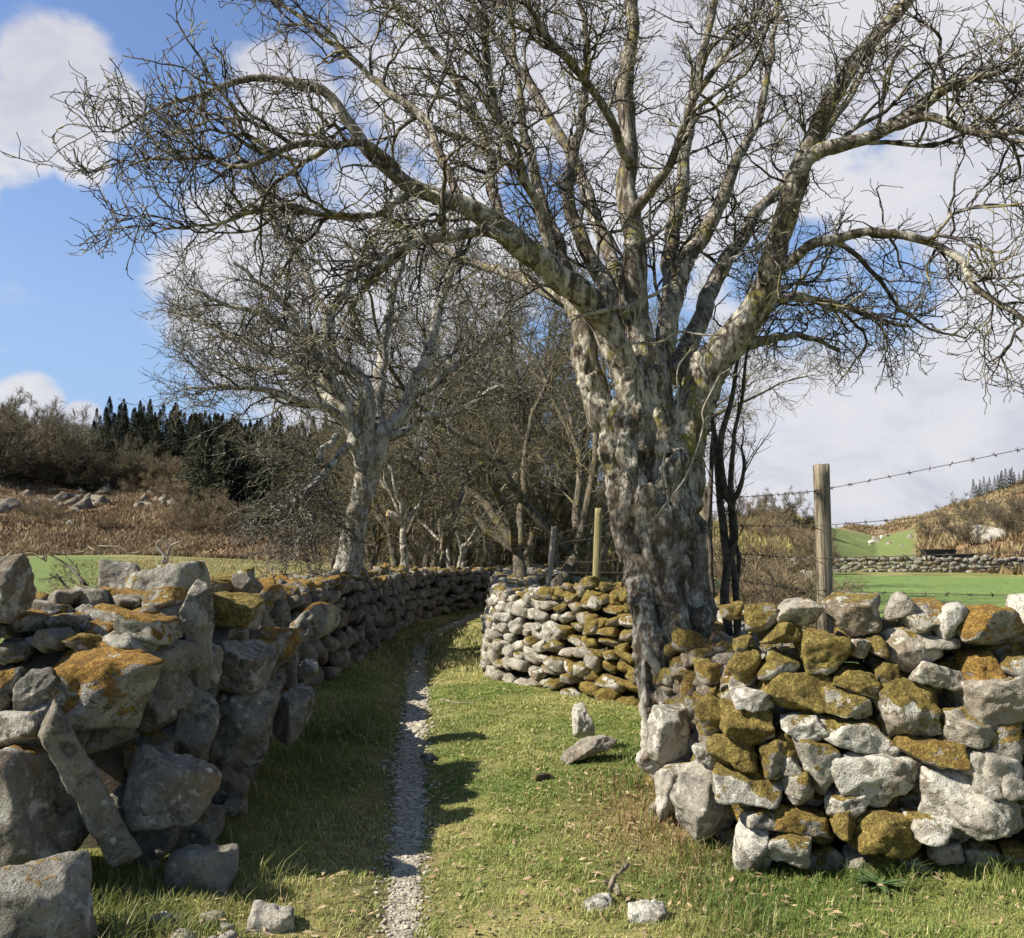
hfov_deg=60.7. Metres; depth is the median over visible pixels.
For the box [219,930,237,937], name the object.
cobble
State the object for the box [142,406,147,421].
conifer
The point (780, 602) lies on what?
tan shrub
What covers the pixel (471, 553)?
scrub tree
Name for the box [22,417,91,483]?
scrub tree
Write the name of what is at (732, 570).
sapling
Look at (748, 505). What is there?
tan shrub
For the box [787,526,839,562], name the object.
tan shrub
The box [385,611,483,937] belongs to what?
path
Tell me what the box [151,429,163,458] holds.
conifer
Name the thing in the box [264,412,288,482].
conifer
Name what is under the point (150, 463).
scrub tree
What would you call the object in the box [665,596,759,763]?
dry stone wall
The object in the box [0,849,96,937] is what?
boulder
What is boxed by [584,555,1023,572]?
field wall
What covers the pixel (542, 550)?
scrub tree
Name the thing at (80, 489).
hill rock
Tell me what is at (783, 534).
tan shrub
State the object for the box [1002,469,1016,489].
conifer
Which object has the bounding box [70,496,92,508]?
hill rock
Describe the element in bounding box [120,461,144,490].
tan shrub
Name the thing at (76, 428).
scrub tree
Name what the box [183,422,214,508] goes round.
conifer
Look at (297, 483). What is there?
conifer
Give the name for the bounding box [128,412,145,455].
conifer
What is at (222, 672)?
dry stone wall
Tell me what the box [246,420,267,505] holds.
conifer
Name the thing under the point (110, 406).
conifer
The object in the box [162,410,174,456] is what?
conifer
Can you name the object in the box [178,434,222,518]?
conifer
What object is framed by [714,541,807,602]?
tan shrub
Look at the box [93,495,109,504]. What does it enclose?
hill rock
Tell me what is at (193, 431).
conifer
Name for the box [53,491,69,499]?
hill rock
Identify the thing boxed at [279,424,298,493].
conifer
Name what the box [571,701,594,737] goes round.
stone
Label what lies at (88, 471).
tan shrub
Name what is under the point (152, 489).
hill rock
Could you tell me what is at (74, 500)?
hill rock
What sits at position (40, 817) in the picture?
boulder
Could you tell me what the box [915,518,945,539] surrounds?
scrub tree
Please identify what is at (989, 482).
conifer
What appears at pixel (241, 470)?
conifer
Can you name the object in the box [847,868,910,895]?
thistle
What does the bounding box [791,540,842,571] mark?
tan shrub
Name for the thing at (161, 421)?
conifer
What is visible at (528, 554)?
lane tree
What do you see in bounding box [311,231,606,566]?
lane tree
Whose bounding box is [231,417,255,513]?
conifer
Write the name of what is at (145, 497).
hill rock
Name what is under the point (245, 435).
conifer
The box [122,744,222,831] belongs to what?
boulder
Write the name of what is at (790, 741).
dry stone wall
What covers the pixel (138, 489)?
tan shrub
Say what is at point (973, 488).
conifer
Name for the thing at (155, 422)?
conifer
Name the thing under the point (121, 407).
conifer
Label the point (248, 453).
conifer
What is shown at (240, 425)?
conifer
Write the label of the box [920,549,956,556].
feed trough
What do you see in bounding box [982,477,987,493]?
conifer
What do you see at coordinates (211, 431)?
conifer
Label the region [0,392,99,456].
scrub tree
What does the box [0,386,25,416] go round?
scrub tree
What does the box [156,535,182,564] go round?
dead branch
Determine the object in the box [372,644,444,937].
grit
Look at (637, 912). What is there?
stone
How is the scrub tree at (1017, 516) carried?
on the ground at (960, 585)
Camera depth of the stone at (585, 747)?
6.41 m
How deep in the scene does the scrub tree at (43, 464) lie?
86.85 m
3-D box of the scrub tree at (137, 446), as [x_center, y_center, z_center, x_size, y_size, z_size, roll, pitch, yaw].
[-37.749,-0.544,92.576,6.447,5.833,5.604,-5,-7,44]
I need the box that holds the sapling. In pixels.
[681,316,775,635]
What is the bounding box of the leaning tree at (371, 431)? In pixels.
[115,124,561,627]
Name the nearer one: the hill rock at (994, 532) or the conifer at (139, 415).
the hill rock at (994, 532)
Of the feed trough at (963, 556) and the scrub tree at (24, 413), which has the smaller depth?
the feed trough at (963, 556)
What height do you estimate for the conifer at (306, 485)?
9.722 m
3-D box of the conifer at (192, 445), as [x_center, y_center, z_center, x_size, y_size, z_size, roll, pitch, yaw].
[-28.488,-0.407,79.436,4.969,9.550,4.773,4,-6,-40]
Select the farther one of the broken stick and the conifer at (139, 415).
the conifer at (139, 415)
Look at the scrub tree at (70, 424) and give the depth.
91.90 m
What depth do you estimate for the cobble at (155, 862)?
4.13 m
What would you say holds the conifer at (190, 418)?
on the ground at (960, 585)
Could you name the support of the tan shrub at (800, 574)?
on the ground at (960, 585)
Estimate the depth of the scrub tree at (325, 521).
52.14 m
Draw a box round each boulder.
[0,553,36,623]
[0,743,89,866]
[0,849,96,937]
[97,559,140,588]
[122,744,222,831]
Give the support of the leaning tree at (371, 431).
on the ground at (960, 585)
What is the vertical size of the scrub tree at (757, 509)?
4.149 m
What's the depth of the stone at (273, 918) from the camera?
3.56 m
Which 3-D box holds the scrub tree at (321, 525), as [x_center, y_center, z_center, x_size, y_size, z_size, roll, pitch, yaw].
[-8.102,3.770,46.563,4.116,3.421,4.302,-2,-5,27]
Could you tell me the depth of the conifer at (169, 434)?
90.53 m
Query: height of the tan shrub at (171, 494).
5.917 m
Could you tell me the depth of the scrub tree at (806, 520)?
78.67 m
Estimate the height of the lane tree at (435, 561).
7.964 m
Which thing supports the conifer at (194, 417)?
on the ground at (960, 585)
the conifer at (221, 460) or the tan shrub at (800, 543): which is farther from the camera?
the conifer at (221, 460)
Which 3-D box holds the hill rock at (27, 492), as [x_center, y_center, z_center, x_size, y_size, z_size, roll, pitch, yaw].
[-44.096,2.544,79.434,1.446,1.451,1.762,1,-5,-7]
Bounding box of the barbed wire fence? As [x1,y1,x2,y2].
[512,447,1023,633]
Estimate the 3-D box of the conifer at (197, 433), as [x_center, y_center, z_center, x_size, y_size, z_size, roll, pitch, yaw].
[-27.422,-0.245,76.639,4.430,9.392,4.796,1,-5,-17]
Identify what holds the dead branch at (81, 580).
on the dry stone wall at (222, 672)
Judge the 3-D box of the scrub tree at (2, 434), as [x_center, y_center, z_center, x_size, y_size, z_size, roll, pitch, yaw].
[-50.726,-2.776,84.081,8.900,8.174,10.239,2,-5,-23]
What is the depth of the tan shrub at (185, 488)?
70.49 m
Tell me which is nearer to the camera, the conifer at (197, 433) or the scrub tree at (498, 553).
the scrub tree at (498, 553)
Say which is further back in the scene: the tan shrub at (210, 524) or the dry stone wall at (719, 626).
the tan shrub at (210, 524)
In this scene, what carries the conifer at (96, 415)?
on the ground at (960, 585)
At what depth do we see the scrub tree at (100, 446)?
87.72 m
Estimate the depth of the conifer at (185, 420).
97.76 m
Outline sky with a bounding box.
[0,0,1023,527]
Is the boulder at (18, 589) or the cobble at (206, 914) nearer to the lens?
the cobble at (206, 914)
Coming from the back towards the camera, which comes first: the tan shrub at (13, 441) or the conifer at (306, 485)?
the tan shrub at (13, 441)
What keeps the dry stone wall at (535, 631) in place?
on the ground at (960, 585)
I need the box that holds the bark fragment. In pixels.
[532,773,553,780]
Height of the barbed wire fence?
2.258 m
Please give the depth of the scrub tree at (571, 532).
35.48 m
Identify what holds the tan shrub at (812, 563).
on the ground at (960, 585)
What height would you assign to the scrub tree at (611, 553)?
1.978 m
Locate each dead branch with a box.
[26,532,183,561]
[39,554,88,588]
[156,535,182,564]
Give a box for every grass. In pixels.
[47,557,483,674]
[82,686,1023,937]
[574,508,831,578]
[808,577,1023,617]
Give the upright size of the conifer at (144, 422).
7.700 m
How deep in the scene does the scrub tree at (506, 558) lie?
36.33 m
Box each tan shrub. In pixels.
[0,415,23,467]
[4,417,50,471]
[14,494,46,515]
[15,431,97,488]
[31,499,72,519]
[67,454,123,488]
[86,465,117,491]
[87,507,119,528]
[116,457,172,492]
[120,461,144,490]
[138,448,186,480]
[138,455,182,500]
[153,454,215,506]
[158,492,215,531]
[167,471,243,515]
[178,489,251,534]
[604,557,619,571]
[713,529,850,627]
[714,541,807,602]
[716,558,834,633]
[728,515,755,532]
[731,569,854,631]
[740,595,850,661]
[742,495,774,515]
[744,506,803,540]
[752,551,871,602]
[761,519,809,542]
[778,529,815,557]
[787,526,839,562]
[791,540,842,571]
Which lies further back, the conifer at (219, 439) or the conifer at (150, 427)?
the conifer at (150, 427)
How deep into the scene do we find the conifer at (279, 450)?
82.74 m
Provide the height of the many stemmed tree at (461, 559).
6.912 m
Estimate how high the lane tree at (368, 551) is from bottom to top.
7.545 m
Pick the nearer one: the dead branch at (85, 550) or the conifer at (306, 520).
the dead branch at (85, 550)
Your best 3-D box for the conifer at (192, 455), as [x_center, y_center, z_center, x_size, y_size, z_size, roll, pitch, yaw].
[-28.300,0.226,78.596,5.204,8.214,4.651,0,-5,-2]
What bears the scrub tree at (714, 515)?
on the ground at (960, 585)
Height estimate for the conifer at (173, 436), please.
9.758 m
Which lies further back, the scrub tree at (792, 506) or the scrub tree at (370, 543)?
the scrub tree at (792, 506)
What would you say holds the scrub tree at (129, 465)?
on the ground at (960, 585)
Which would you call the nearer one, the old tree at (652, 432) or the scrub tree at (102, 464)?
the old tree at (652, 432)
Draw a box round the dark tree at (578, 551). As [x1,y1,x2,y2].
[258,219,847,586]
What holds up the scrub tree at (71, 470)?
on the ground at (960, 585)
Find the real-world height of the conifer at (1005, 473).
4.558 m
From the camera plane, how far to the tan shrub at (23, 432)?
92.12 m
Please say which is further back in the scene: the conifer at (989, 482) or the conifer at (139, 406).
the conifer at (989, 482)
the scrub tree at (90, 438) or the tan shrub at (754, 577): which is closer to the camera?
the tan shrub at (754, 577)
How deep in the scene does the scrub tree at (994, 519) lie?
66.26 m
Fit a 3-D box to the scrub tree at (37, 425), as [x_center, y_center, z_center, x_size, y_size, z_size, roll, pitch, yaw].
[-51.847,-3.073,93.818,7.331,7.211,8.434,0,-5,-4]
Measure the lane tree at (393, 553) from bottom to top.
8.542 m
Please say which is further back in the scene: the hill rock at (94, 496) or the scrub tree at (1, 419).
the scrub tree at (1, 419)
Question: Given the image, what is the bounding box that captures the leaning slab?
[38,700,141,867]
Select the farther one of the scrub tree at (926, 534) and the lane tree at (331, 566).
the scrub tree at (926, 534)
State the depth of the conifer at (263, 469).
79.36 m
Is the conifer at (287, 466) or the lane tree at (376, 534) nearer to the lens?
the lane tree at (376, 534)
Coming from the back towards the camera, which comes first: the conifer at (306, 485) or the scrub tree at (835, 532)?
the conifer at (306, 485)
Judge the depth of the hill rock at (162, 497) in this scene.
82.86 m
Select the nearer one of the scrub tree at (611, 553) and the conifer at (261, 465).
the scrub tree at (611, 553)
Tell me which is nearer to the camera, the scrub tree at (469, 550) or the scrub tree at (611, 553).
the scrub tree at (469, 550)
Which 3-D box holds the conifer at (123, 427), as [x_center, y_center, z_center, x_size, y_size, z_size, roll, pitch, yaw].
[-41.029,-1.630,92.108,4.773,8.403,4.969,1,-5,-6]
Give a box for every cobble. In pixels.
[145,859,159,869]
[145,910,173,928]
[171,928,196,937]
[198,911,222,926]
[208,910,225,917]
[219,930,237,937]
[220,922,233,933]
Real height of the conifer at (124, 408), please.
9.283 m
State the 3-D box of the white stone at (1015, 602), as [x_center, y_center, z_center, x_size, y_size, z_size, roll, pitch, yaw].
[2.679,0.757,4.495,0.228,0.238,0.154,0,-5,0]
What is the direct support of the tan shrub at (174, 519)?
on the ground at (960, 585)
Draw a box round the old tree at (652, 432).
[0,0,1023,748]
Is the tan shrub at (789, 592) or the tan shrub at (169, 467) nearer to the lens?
the tan shrub at (789, 592)
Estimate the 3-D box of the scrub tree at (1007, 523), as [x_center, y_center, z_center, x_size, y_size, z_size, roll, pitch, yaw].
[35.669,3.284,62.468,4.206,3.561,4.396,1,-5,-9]
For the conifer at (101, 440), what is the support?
on the ground at (960, 585)
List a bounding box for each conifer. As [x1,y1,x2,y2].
[66,420,103,490]
[84,406,116,485]
[92,407,100,448]
[98,396,117,445]
[100,416,114,451]
[110,413,121,436]
[112,412,122,441]
[112,414,133,458]
[113,404,131,448]
[118,398,129,425]
[124,422,145,471]
[126,407,139,445]
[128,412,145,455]
[131,401,144,430]
[133,416,165,486]
[135,411,142,438]
[142,400,152,428]
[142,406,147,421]
[143,418,151,445]
[143,419,147,441]
[150,409,168,454]
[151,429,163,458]
[157,410,181,459]
[159,418,174,456]
[160,403,167,434]
[160,404,187,467]
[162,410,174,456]
[167,413,196,498]
[168,410,187,478]
[171,414,210,508]
[175,424,199,490]
[176,431,219,516]
[177,414,186,442]
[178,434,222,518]
[179,428,203,484]
[180,412,210,487]
[183,414,192,449]
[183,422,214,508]
[195,431,237,507]
[197,441,246,518]
[199,424,248,512]
[200,431,250,522]
[202,412,209,431]
[203,428,246,518]
[207,414,211,430]
[208,414,253,521]
[208,442,254,513]
[209,412,228,470]
[211,422,240,496]
[213,418,222,444]
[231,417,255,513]
[233,423,255,506]
[233,440,270,524]
[236,426,300,542]
[237,430,247,486]
[241,419,279,511]
[242,432,283,514]
[242,434,253,504]
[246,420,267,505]
[247,420,255,442]
[254,424,276,508]
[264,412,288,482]
[264,416,295,504]
[276,420,310,516]
[278,435,297,509]
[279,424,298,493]
[286,455,306,523]
[291,421,337,529]
[292,485,334,538]
[968,479,977,498]
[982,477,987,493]
[986,477,992,492]
[995,474,1001,491]
[997,470,1005,487]
[1001,468,1011,489]
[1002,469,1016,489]
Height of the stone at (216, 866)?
0.222 m
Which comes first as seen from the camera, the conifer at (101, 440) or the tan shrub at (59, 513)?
the tan shrub at (59, 513)
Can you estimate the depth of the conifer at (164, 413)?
112.51 m
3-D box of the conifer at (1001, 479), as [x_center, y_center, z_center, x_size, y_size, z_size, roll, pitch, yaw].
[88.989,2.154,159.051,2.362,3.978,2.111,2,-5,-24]
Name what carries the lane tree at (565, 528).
on the ground at (960, 585)
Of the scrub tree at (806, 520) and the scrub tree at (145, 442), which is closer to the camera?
the scrub tree at (806, 520)
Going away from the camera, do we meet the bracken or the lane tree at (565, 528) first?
the lane tree at (565, 528)
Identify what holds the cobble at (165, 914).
on the ground at (960, 585)
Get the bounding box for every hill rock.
[0,496,21,512]
[22,489,32,497]
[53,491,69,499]
[65,496,79,505]
[70,493,82,497]
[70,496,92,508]
[77,487,87,492]
[90,494,99,499]
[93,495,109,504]
[95,483,112,493]
[133,502,143,506]
[140,494,150,500]
[146,486,162,495]
[159,494,168,500]
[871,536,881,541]
[970,525,1006,542]
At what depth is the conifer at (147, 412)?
103.65 m
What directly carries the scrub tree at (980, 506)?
on the ground at (960, 585)
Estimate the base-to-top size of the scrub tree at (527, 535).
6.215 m
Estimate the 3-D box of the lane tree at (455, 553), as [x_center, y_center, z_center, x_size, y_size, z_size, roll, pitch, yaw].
[-0.571,-1.765,31.739,12.668,12.278,12.442,4,-6,-42]
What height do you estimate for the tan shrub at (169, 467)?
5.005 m
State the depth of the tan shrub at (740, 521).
67.08 m
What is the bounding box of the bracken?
[0,466,367,564]
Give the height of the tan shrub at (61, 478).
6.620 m
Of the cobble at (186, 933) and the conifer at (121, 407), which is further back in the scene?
the conifer at (121, 407)
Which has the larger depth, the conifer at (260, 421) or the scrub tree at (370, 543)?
the conifer at (260, 421)
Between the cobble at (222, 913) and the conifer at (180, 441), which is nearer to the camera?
the cobble at (222, 913)
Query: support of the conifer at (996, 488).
on the ground at (960, 585)
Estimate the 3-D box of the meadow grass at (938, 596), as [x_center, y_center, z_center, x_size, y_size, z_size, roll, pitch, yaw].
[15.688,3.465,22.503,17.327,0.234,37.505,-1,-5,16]
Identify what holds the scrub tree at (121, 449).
on the ground at (960, 585)
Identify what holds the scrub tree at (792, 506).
on the ground at (960, 585)
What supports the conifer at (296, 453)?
on the ground at (960, 585)
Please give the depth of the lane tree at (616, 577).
29.35 m
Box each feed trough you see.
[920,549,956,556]
[942,554,976,558]
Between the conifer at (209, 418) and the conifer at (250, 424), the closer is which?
the conifer at (250, 424)
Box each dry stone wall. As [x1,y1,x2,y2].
[0,560,580,862]
[479,567,716,708]
[635,590,1023,872]
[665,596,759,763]
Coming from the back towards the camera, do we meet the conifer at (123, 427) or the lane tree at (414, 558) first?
the conifer at (123, 427)
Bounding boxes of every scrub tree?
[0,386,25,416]
[0,392,58,479]
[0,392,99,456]
[0,394,14,413]
[0,398,76,467]
[0,408,81,470]
[0,414,17,453]
[0,415,30,468]
[0,417,27,469]
[0,433,18,468]
[4,400,53,424]
[6,405,68,453]
[9,422,73,484]
[22,415,100,458]
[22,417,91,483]
[36,402,134,488]
[53,443,109,487]
[66,442,137,487]
[70,443,144,489]
[71,446,122,486]
[74,445,113,484]
[99,452,141,486]
[102,437,172,466]
[106,437,159,490]
[117,437,180,457]
[129,449,181,486]
[130,436,169,459]
[138,454,177,493]
[302,480,373,557]
[306,463,468,564]
[320,513,374,558]
[323,404,570,566]
[328,476,511,566]
[330,479,546,568]
[399,488,541,566]
[431,453,586,565]
[484,464,604,564]
[495,493,604,564]
[501,468,614,576]
[605,542,619,562]
[712,511,717,522]
[725,491,770,524]
[746,540,788,565]
[761,484,805,519]
[782,501,814,528]
[808,525,841,548]
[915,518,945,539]
[933,502,988,541]
[947,492,993,523]
[949,514,992,545]
[980,494,1023,527]
[982,496,1023,534]
[1005,487,1023,533]
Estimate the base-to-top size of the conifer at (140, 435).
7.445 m
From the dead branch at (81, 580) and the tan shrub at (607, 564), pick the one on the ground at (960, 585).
the tan shrub at (607, 564)
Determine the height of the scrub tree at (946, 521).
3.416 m
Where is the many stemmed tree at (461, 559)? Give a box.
[344,373,575,567]
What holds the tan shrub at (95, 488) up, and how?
on the ground at (960, 585)
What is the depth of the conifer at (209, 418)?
95.30 m
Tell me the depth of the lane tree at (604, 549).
20.92 m
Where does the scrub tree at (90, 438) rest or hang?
on the ground at (960, 585)
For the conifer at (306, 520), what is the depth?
64.03 m
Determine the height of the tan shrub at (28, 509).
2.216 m
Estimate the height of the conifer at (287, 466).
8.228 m
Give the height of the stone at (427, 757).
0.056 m
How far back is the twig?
8.57 m
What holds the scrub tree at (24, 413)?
on the ground at (960, 585)
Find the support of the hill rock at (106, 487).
on the ground at (960, 585)
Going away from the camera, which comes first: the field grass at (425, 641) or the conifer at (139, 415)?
the field grass at (425, 641)
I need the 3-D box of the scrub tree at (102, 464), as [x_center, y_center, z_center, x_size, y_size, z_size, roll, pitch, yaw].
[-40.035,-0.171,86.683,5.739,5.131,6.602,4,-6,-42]
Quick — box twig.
[440,698,474,702]
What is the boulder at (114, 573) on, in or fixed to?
on the dry stone wall at (222, 672)
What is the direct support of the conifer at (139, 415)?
on the ground at (960, 585)
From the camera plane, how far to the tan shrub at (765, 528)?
60.73 m
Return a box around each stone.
[164,843,238,893]
[246,900,294,934]
[420,753,433,761]
[560,735,616,764]
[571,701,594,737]
[583,892,612,911]
[627,898,667,923]
[1005,593,1023,622]
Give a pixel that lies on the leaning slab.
(82, 782)
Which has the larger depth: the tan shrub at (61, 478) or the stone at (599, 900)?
the tan shrub at (61, 478)
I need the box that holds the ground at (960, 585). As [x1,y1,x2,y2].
[0,467,1023,937]
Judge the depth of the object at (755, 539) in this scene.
56.82 m
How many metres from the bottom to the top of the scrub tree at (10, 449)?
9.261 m
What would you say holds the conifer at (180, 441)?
on the ground at (960, 585)
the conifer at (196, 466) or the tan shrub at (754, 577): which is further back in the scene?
the conifer at (196, 466)
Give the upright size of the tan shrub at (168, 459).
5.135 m
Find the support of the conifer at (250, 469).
on the ground at (960, 585)
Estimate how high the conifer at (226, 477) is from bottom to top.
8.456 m
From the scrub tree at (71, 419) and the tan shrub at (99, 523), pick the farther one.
the scrub tree at (71, 419)
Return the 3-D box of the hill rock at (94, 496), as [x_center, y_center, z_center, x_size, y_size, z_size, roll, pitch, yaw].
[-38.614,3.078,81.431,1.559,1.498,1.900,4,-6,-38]
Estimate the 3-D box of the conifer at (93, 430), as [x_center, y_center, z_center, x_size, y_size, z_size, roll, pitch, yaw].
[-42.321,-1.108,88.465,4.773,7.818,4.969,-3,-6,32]
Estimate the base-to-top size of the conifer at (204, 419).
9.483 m
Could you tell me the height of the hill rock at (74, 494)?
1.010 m
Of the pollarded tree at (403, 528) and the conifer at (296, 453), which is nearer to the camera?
the pollarded tree at (403, 528)
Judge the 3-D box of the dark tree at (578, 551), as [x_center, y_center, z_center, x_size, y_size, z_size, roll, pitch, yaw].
[-0.105,-0.905,18.124,10.671,8.457,10.518,3,-6,-34]
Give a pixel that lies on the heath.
(954, 541)
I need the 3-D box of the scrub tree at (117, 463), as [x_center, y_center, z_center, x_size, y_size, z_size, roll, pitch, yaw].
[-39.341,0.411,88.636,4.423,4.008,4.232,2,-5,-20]
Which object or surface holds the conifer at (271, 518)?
on the ground at (960, 585)
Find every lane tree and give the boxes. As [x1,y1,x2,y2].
[224,286,525,567]
[254,406,409,569]
[263,338,519,567]
[274,388,450,569]
[279,238,578,565]
[305,394,463,569]
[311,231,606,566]
[312,233,697,449]
[314,307,592,567]
[368,240,754,568]
[378,257,776,564]
[399,335,615,563]
[450,238,828,579]
[545,386,729,583]
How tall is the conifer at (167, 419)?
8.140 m
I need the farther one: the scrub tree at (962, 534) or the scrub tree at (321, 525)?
the scrub tree at (962, 534)
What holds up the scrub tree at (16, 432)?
on the ground at (960, 585)
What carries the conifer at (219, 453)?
on the ground at (960, 585)
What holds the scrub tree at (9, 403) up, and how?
on the ground at (960, 585)
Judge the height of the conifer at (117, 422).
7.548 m
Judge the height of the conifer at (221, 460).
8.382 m
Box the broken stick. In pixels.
[603,861,629,896]
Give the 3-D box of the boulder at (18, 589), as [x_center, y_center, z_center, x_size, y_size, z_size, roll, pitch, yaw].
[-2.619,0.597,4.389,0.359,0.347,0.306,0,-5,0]
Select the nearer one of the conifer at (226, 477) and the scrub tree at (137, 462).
the conifer at (226, 477)
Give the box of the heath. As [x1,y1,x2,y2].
[811,479,1023,574]
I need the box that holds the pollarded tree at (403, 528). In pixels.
[332,441,461,572]
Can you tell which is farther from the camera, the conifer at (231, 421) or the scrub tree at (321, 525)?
the conifer at (231, 421)
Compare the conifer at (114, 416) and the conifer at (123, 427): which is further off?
the conifer at (114, 416)
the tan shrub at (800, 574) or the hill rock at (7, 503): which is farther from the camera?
the hill rock at (7, 503)
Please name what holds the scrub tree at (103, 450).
on the ground at (960, 585)
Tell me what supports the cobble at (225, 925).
on the ground at (960, 585)
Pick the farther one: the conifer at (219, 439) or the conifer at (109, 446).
the conifer at (109, 446)
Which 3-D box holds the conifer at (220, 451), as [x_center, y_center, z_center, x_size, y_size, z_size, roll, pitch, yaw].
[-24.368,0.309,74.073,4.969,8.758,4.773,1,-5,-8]
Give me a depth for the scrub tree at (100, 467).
86.60 m
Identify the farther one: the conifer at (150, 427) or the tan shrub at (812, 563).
the conifer at (150, 427)
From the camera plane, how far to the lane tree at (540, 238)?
40.42 m
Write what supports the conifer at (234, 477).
on the ground at (960, 585)
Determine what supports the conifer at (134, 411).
on the ground at (960, 585)
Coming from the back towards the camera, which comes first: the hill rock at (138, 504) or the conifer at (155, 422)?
the conifer at (155, 422)
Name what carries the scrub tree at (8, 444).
on the ground at (960, 585)
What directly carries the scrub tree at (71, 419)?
on the ground at (960, 585)
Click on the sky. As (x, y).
(71, 330)
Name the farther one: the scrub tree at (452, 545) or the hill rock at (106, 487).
the hill rock at (106, 487)
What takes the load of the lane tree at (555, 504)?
on the ground at (960, 585)

